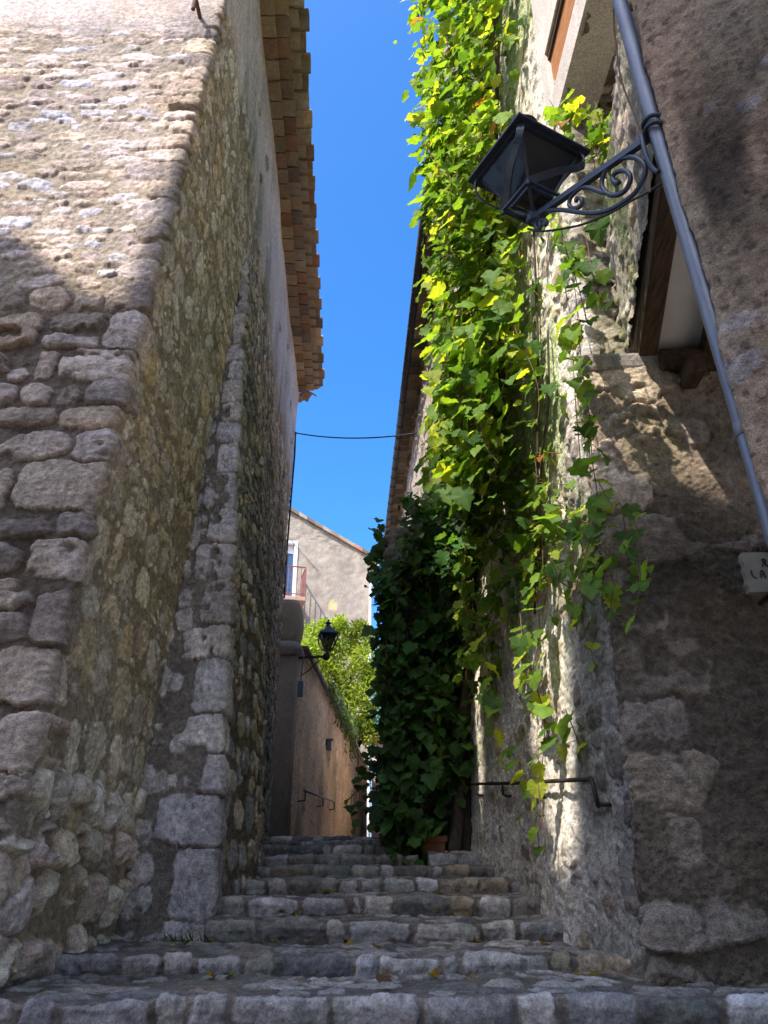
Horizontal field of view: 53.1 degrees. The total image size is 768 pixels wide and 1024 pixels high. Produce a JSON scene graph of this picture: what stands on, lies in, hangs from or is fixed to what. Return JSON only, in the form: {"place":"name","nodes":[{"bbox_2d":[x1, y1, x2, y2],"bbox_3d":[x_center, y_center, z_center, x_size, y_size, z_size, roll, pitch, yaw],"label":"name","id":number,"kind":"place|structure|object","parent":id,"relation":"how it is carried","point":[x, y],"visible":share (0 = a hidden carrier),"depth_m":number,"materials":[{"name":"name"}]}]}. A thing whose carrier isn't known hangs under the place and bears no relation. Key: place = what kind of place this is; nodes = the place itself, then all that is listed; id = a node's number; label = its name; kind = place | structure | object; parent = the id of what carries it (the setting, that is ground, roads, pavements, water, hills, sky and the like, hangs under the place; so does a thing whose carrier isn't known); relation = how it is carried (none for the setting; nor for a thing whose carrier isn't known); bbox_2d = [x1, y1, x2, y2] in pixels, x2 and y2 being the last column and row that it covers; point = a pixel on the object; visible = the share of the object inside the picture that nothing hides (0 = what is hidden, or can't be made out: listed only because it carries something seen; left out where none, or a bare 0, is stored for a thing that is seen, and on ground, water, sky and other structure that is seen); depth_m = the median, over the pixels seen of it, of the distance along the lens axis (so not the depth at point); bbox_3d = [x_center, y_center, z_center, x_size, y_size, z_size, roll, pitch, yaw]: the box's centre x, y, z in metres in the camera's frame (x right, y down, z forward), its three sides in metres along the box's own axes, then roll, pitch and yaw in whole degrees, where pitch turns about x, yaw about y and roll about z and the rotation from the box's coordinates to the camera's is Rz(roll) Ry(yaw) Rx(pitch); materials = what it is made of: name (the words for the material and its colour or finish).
{"place":"outdoors","nodes":[
{"label":"outdoors","id":0,"kind":"place"},
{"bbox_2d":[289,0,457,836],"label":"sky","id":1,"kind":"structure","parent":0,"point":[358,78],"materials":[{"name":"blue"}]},
{"bbox_2d":[343,488,488,851],"bbox_3d":[0.154,1.835,9.668,1.591,4.709,4.017,11,-28,-22],"label":"climbing vine","id":2,"kind":"object","parent":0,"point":[424,708],"visible":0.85,"depth_m":8.63,"materials":[{"name":"green plant"}]},
{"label":"ground","id":3,"kind":"structure","parent":0,"visible":0},
{"bbox_2d":[0,0,324,987],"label":"stone house","id":4,"kind":"structure","parent":3,"relation":"on","point":[162,372],"depth_m":6.44,"materials":[{"name":"stone"}]},
{"bbox_2d":[191,0,201,18],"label":"pipe stub","id":5,"kind":"object","parent":4,"relation":"attached to","point":[195,5],"visible":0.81,"depth_m":8.12,"materials":[{"name":"metal"}]},
{"bbox_2d":[283,432,296,597],"bbox_3d":[-2.214,-0.028,18.282,0.085,4.346,0.160,14,-29,-26],"label":"wall cable","id":6,"kind":"object","parent":4,"relation":"attached to","point":[290,513],"depth_m":18.29,"materials":[{"name":"black rubber"}]},
{"bbox_2d":[296,432,416,438],"bbox_3d":[-0.748,-1.829,17.805,3.779,1.518,0.032,-20,-32,35],"label":"overhead cable","id":7,"kind":"object","parent":4,"relation":"attached to","point":[358,437],"visible":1,"depth_m":17.59,"materials":[{"name":"black rubber"}]},
{"bbox_2d":[268,599,303,836],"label":"gate pier","id":8,"kind":"structure","parent":3,"relation":"on","point":[291,651],"depth_m":16.89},
{"bbox_2d":[297,655,304,696],"bbox_3d":[-1.856,3.666,17.212,0.139,0.941,0.105,0,-26,0],"label":"junction box","id":9,"kind":"object","parent":8,"relation":"attached to","point":[300,686],"visible":1,"depth_m":17.07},
{"bbox_2d":[298,619,338,675],"bbox_3d":[-1.556,3.122,17.779,0.936,1.364,0.433,5,-27,-11],"label":"street lamp","id":10,"kind":"object","parent":8,"relation":"attached to","point":[328,631],"visible":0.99,"depth_m":17.78,"materials":[{"name":"metal"}]},
{"bbox_2d":[290,646,369,837],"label":"garden wall","id":11,"kind":"structure","parent":3,"relation":"on","point":[319,768],"depth_m":20.60,"materials":[{"name":"paint"}]},
{"bbox_2d":[298,790,335,809],"bbox_3d":[-1.668,7.401,19.649,0.186,0.524,5.414,-2,-26,3],"label":"handrail","id":12,"kind":"object","parent":11,"relation":"attached to","point":[317,795],"visible":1,"depth_m":19.22,"materials":[{"name":"metal"}]},
{"bbox_2d":[327,739,333,750],"bbox_3d":[-1.536,6.638,21.907,0.170,0.295,0.300,0,-26,0],"label":"wall light","id":13,"kind":"object","parent":11,"relation":"attached to","point":[329,744],"visible":1,"depth_m":21.81,"materials":[{"name":"black metal"}]},
{"bbox_2d":[326,682,365,765],"bbox_3d":[-1.153,6.981,24.382,0.677,1.576,7.178,-2,-26,3],"label":"creeper","id":14,"kind":"object","parent":11,"relation":"attached to","point":[344,720],"visible":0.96,"depth_m":24.20,"materials":[{"name":"green plant"}]},
{"bbox_2d":[283,507,378,836],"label":"gabled house","id":15,"kind":"structure","parent":3,"relation":"on","point":[326,572],"depth_m":39.44,"materials":[{"name":"paint"}]},
{"bbox_2d":[285,540,297,595],"bbox_3d":[-5.295,2.885,39.112,1.663,3.063,0.400,6,-27,-13],"label":"window","id":16,"kind":"structure","parent":15,"relation":"in","point":[292,549],"depth_m":39.30,"materials":[{"name":"white paint"}]},
{"bbox_2d":[360,733,382,836],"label":"pink house","id":17,"kind":"structure","parent":3,"relation":"on","point":[374,834],"depth_m":31.25,"materials":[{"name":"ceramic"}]},
{"bbox_2d":[0,835,767,1023],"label":"stairs","id":18,"kind":"structure","parent":3,"relation":"on","point":[511,962],"depth_m":4.19,"materials":[{"name":"stone"}]},
{"bbox_2d":[152,929,201,941],"bbox_3d":[-1.347,2.814,5.095,0.376,0.100,0.144,0,-26,0],"label":"grass tuft","id":19,"kind":"object","parent":18,"relation":"on","point":[175,939],"visible":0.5,"depth_m":5.09,"materials":[{"name":"green plant"}]},
{"bbox_2d":[161,889,599,982],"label":"leaf litter","id":20,"kind":"object","parent":18,"relation":"on","point":[381,977],"visible":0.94,"depth_m":4.59,"materials":[{"name":"brown plant"}]},
{"bbox_2d":[384,843,427,864],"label":"weeds","id":21,"kind":"object","parent":18,"relation":"on","point":[405,852],"visible":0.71,"depth_m":7.86,"materials":[{"name":"green plant"}]},
{"bbox_2d":[426,850,482,865],"bbox_3d":[0.750,3.631,7.911,0.620,0.308,0.659,0,-26,0],"label":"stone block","id":22,"kind":"object","parent":18,"relation":"on","point":[435,858],"visible":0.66,"depth_m":7.66,"materials":[{"name":"stone"}]},
{"bbox_2d":[420,836,446,854],"bbox_3d":[0.513,3.529,8.114,0.304,0.185,0.230,0,-26,0],"label":"flower pot","id":23,"kind":"object","parent":22,"relation":"on","point":[436,843],"visible":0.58,"depth_m":8.03,"materials":[{"name":"ceramic"}]},
{"bbox_2d":[379,524,459,865],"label":"ivy wall","id":24,"kind":"structure","parent":3,"relation":"on","point":[393,536],"depth_m":9.60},
{"bbox_2d":[384,43,462,535],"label":"roof eave","id":25,"kind":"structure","parent":3,"relation":"on","point":[408,454],"depth_m":17.04,"materials":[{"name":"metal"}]},
{"bbox_2d":[461,0,767,987],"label":"stone house","id":26,"kind":"structure","parent":3,"relation":"on","point":[657,872],"depth_m":5.01,"materials":[{"name":"stone"}]},
{"bbox_2d":[393,0,566,850],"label":"climbing vine","id":27,"kind":"object","parent":26,"relation":"attached to","point":[465,389],"visible":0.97,"depth_m":7.58,"materials":[{"name":"green plant"}]},
{"bbox_2d":[465,587,586,857],"bbox_3d":[1.020,1.537,5.723,0.297,1.921,1.476,11,-28,-21],"label":"trailing vine","id":28,"kind":"object","parent":26,"relation":"hanging from","point":[537,705],"visible":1,"depth_m":5.64,"materials":[{"name":"green plant"}]},
{"bbox_2d":[465,776,611,807],"bbox_3d":[1.136,2.377,6.530,0.147,0.603,4.012,3,-26,-5],"label":"handrail","id":29,"kind":"object","parent":26,"relation":"attached to","point":[598,803],"visible":0.88,"depth_m":5.20,"materials":[{"name":"metal"}]},
{"bbox_2d":[446,442,654,719],"bbox_3d":[1.097,0.367,6.668,0.633,2.704,4.095,3,-26,-6],"label":"climbing vine","id":30,"kind":"object","parent":26,"relation":"attached to","point":[516,541],"visible":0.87,"depth_m":6.58,"materials":[{"name":"green plant"}]},
{"bbox_2d":[517,8,650,251],"bbox_3d":[1.601,-2.327,5.561,0.947,3.385,2.968,0,-26,0],"label":"trailing vine","id":31,"kind":"object","parent":26,"relation":"hanging from","point":[567,112],"visible":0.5,"depth_m":6.11,"materials":[{"name":"green plant"}]},
{"bbox_2d":[546,209,651,633],"bbox_3d":[1.309,-0.740,4.876,0.530,3.153,0.903,0,-26,0],"label":"trailing vine","id":32,"kind":"object","parent":26,"relation":"hanging from","point":[570,339],"visible":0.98,"depth_m":4.99,"materials":[{"name":"green plant"}]},
{"bbox_2d":[738,548,767,605],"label":"street sign","id":33,"kind":"object","parent":26,"relation":"attached to","point":[754,569],"visible":1,"depth_m":4.57,"materials":[{"name":"stone"}]},
{"bbox_2d":[631,0,767,505],"bbox_3d":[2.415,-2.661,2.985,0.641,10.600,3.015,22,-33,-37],"label":"rendered house","id":34,"kind":"structure","parent":3,"relation":"on","point":[705,64],"depth_m":3.27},
{"bbox_2d":[467,112,663,231],"bbox_3d":[0.963,-1.919,4.094,0.501,1.270,1.086,13,-29,-25],"label":"street lamp","id":35,"kind":"object","parent":34,"relation":"attached to","point":[531,163],"visible":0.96,"depth_m":4.22,"materials":[{"name":"metal"}]},
{"bbox_2d":[611,0,767,546],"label":"drainpipe","id":36,"kind":"object","parent":34,"relation":"attached to","point":[656,133],"visible":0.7,"depth_m":3.32,"materials":[{"name":"grey metal"}]},
{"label":"lane","id":37,"kind":"structure","parent":0,"visible":0},
{"bbox_2d":[300,613,380,748],"bbox_3d":[-1.663,7.854,28.188,4.048,8.602,2.621,0,-26,0],"label":"garden tree","id":38,"kind":"object","parent":37,"relation":"on","point":[354,694],"visible":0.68,"depth_m":28.72,"materials":[{"name":"green plant"}]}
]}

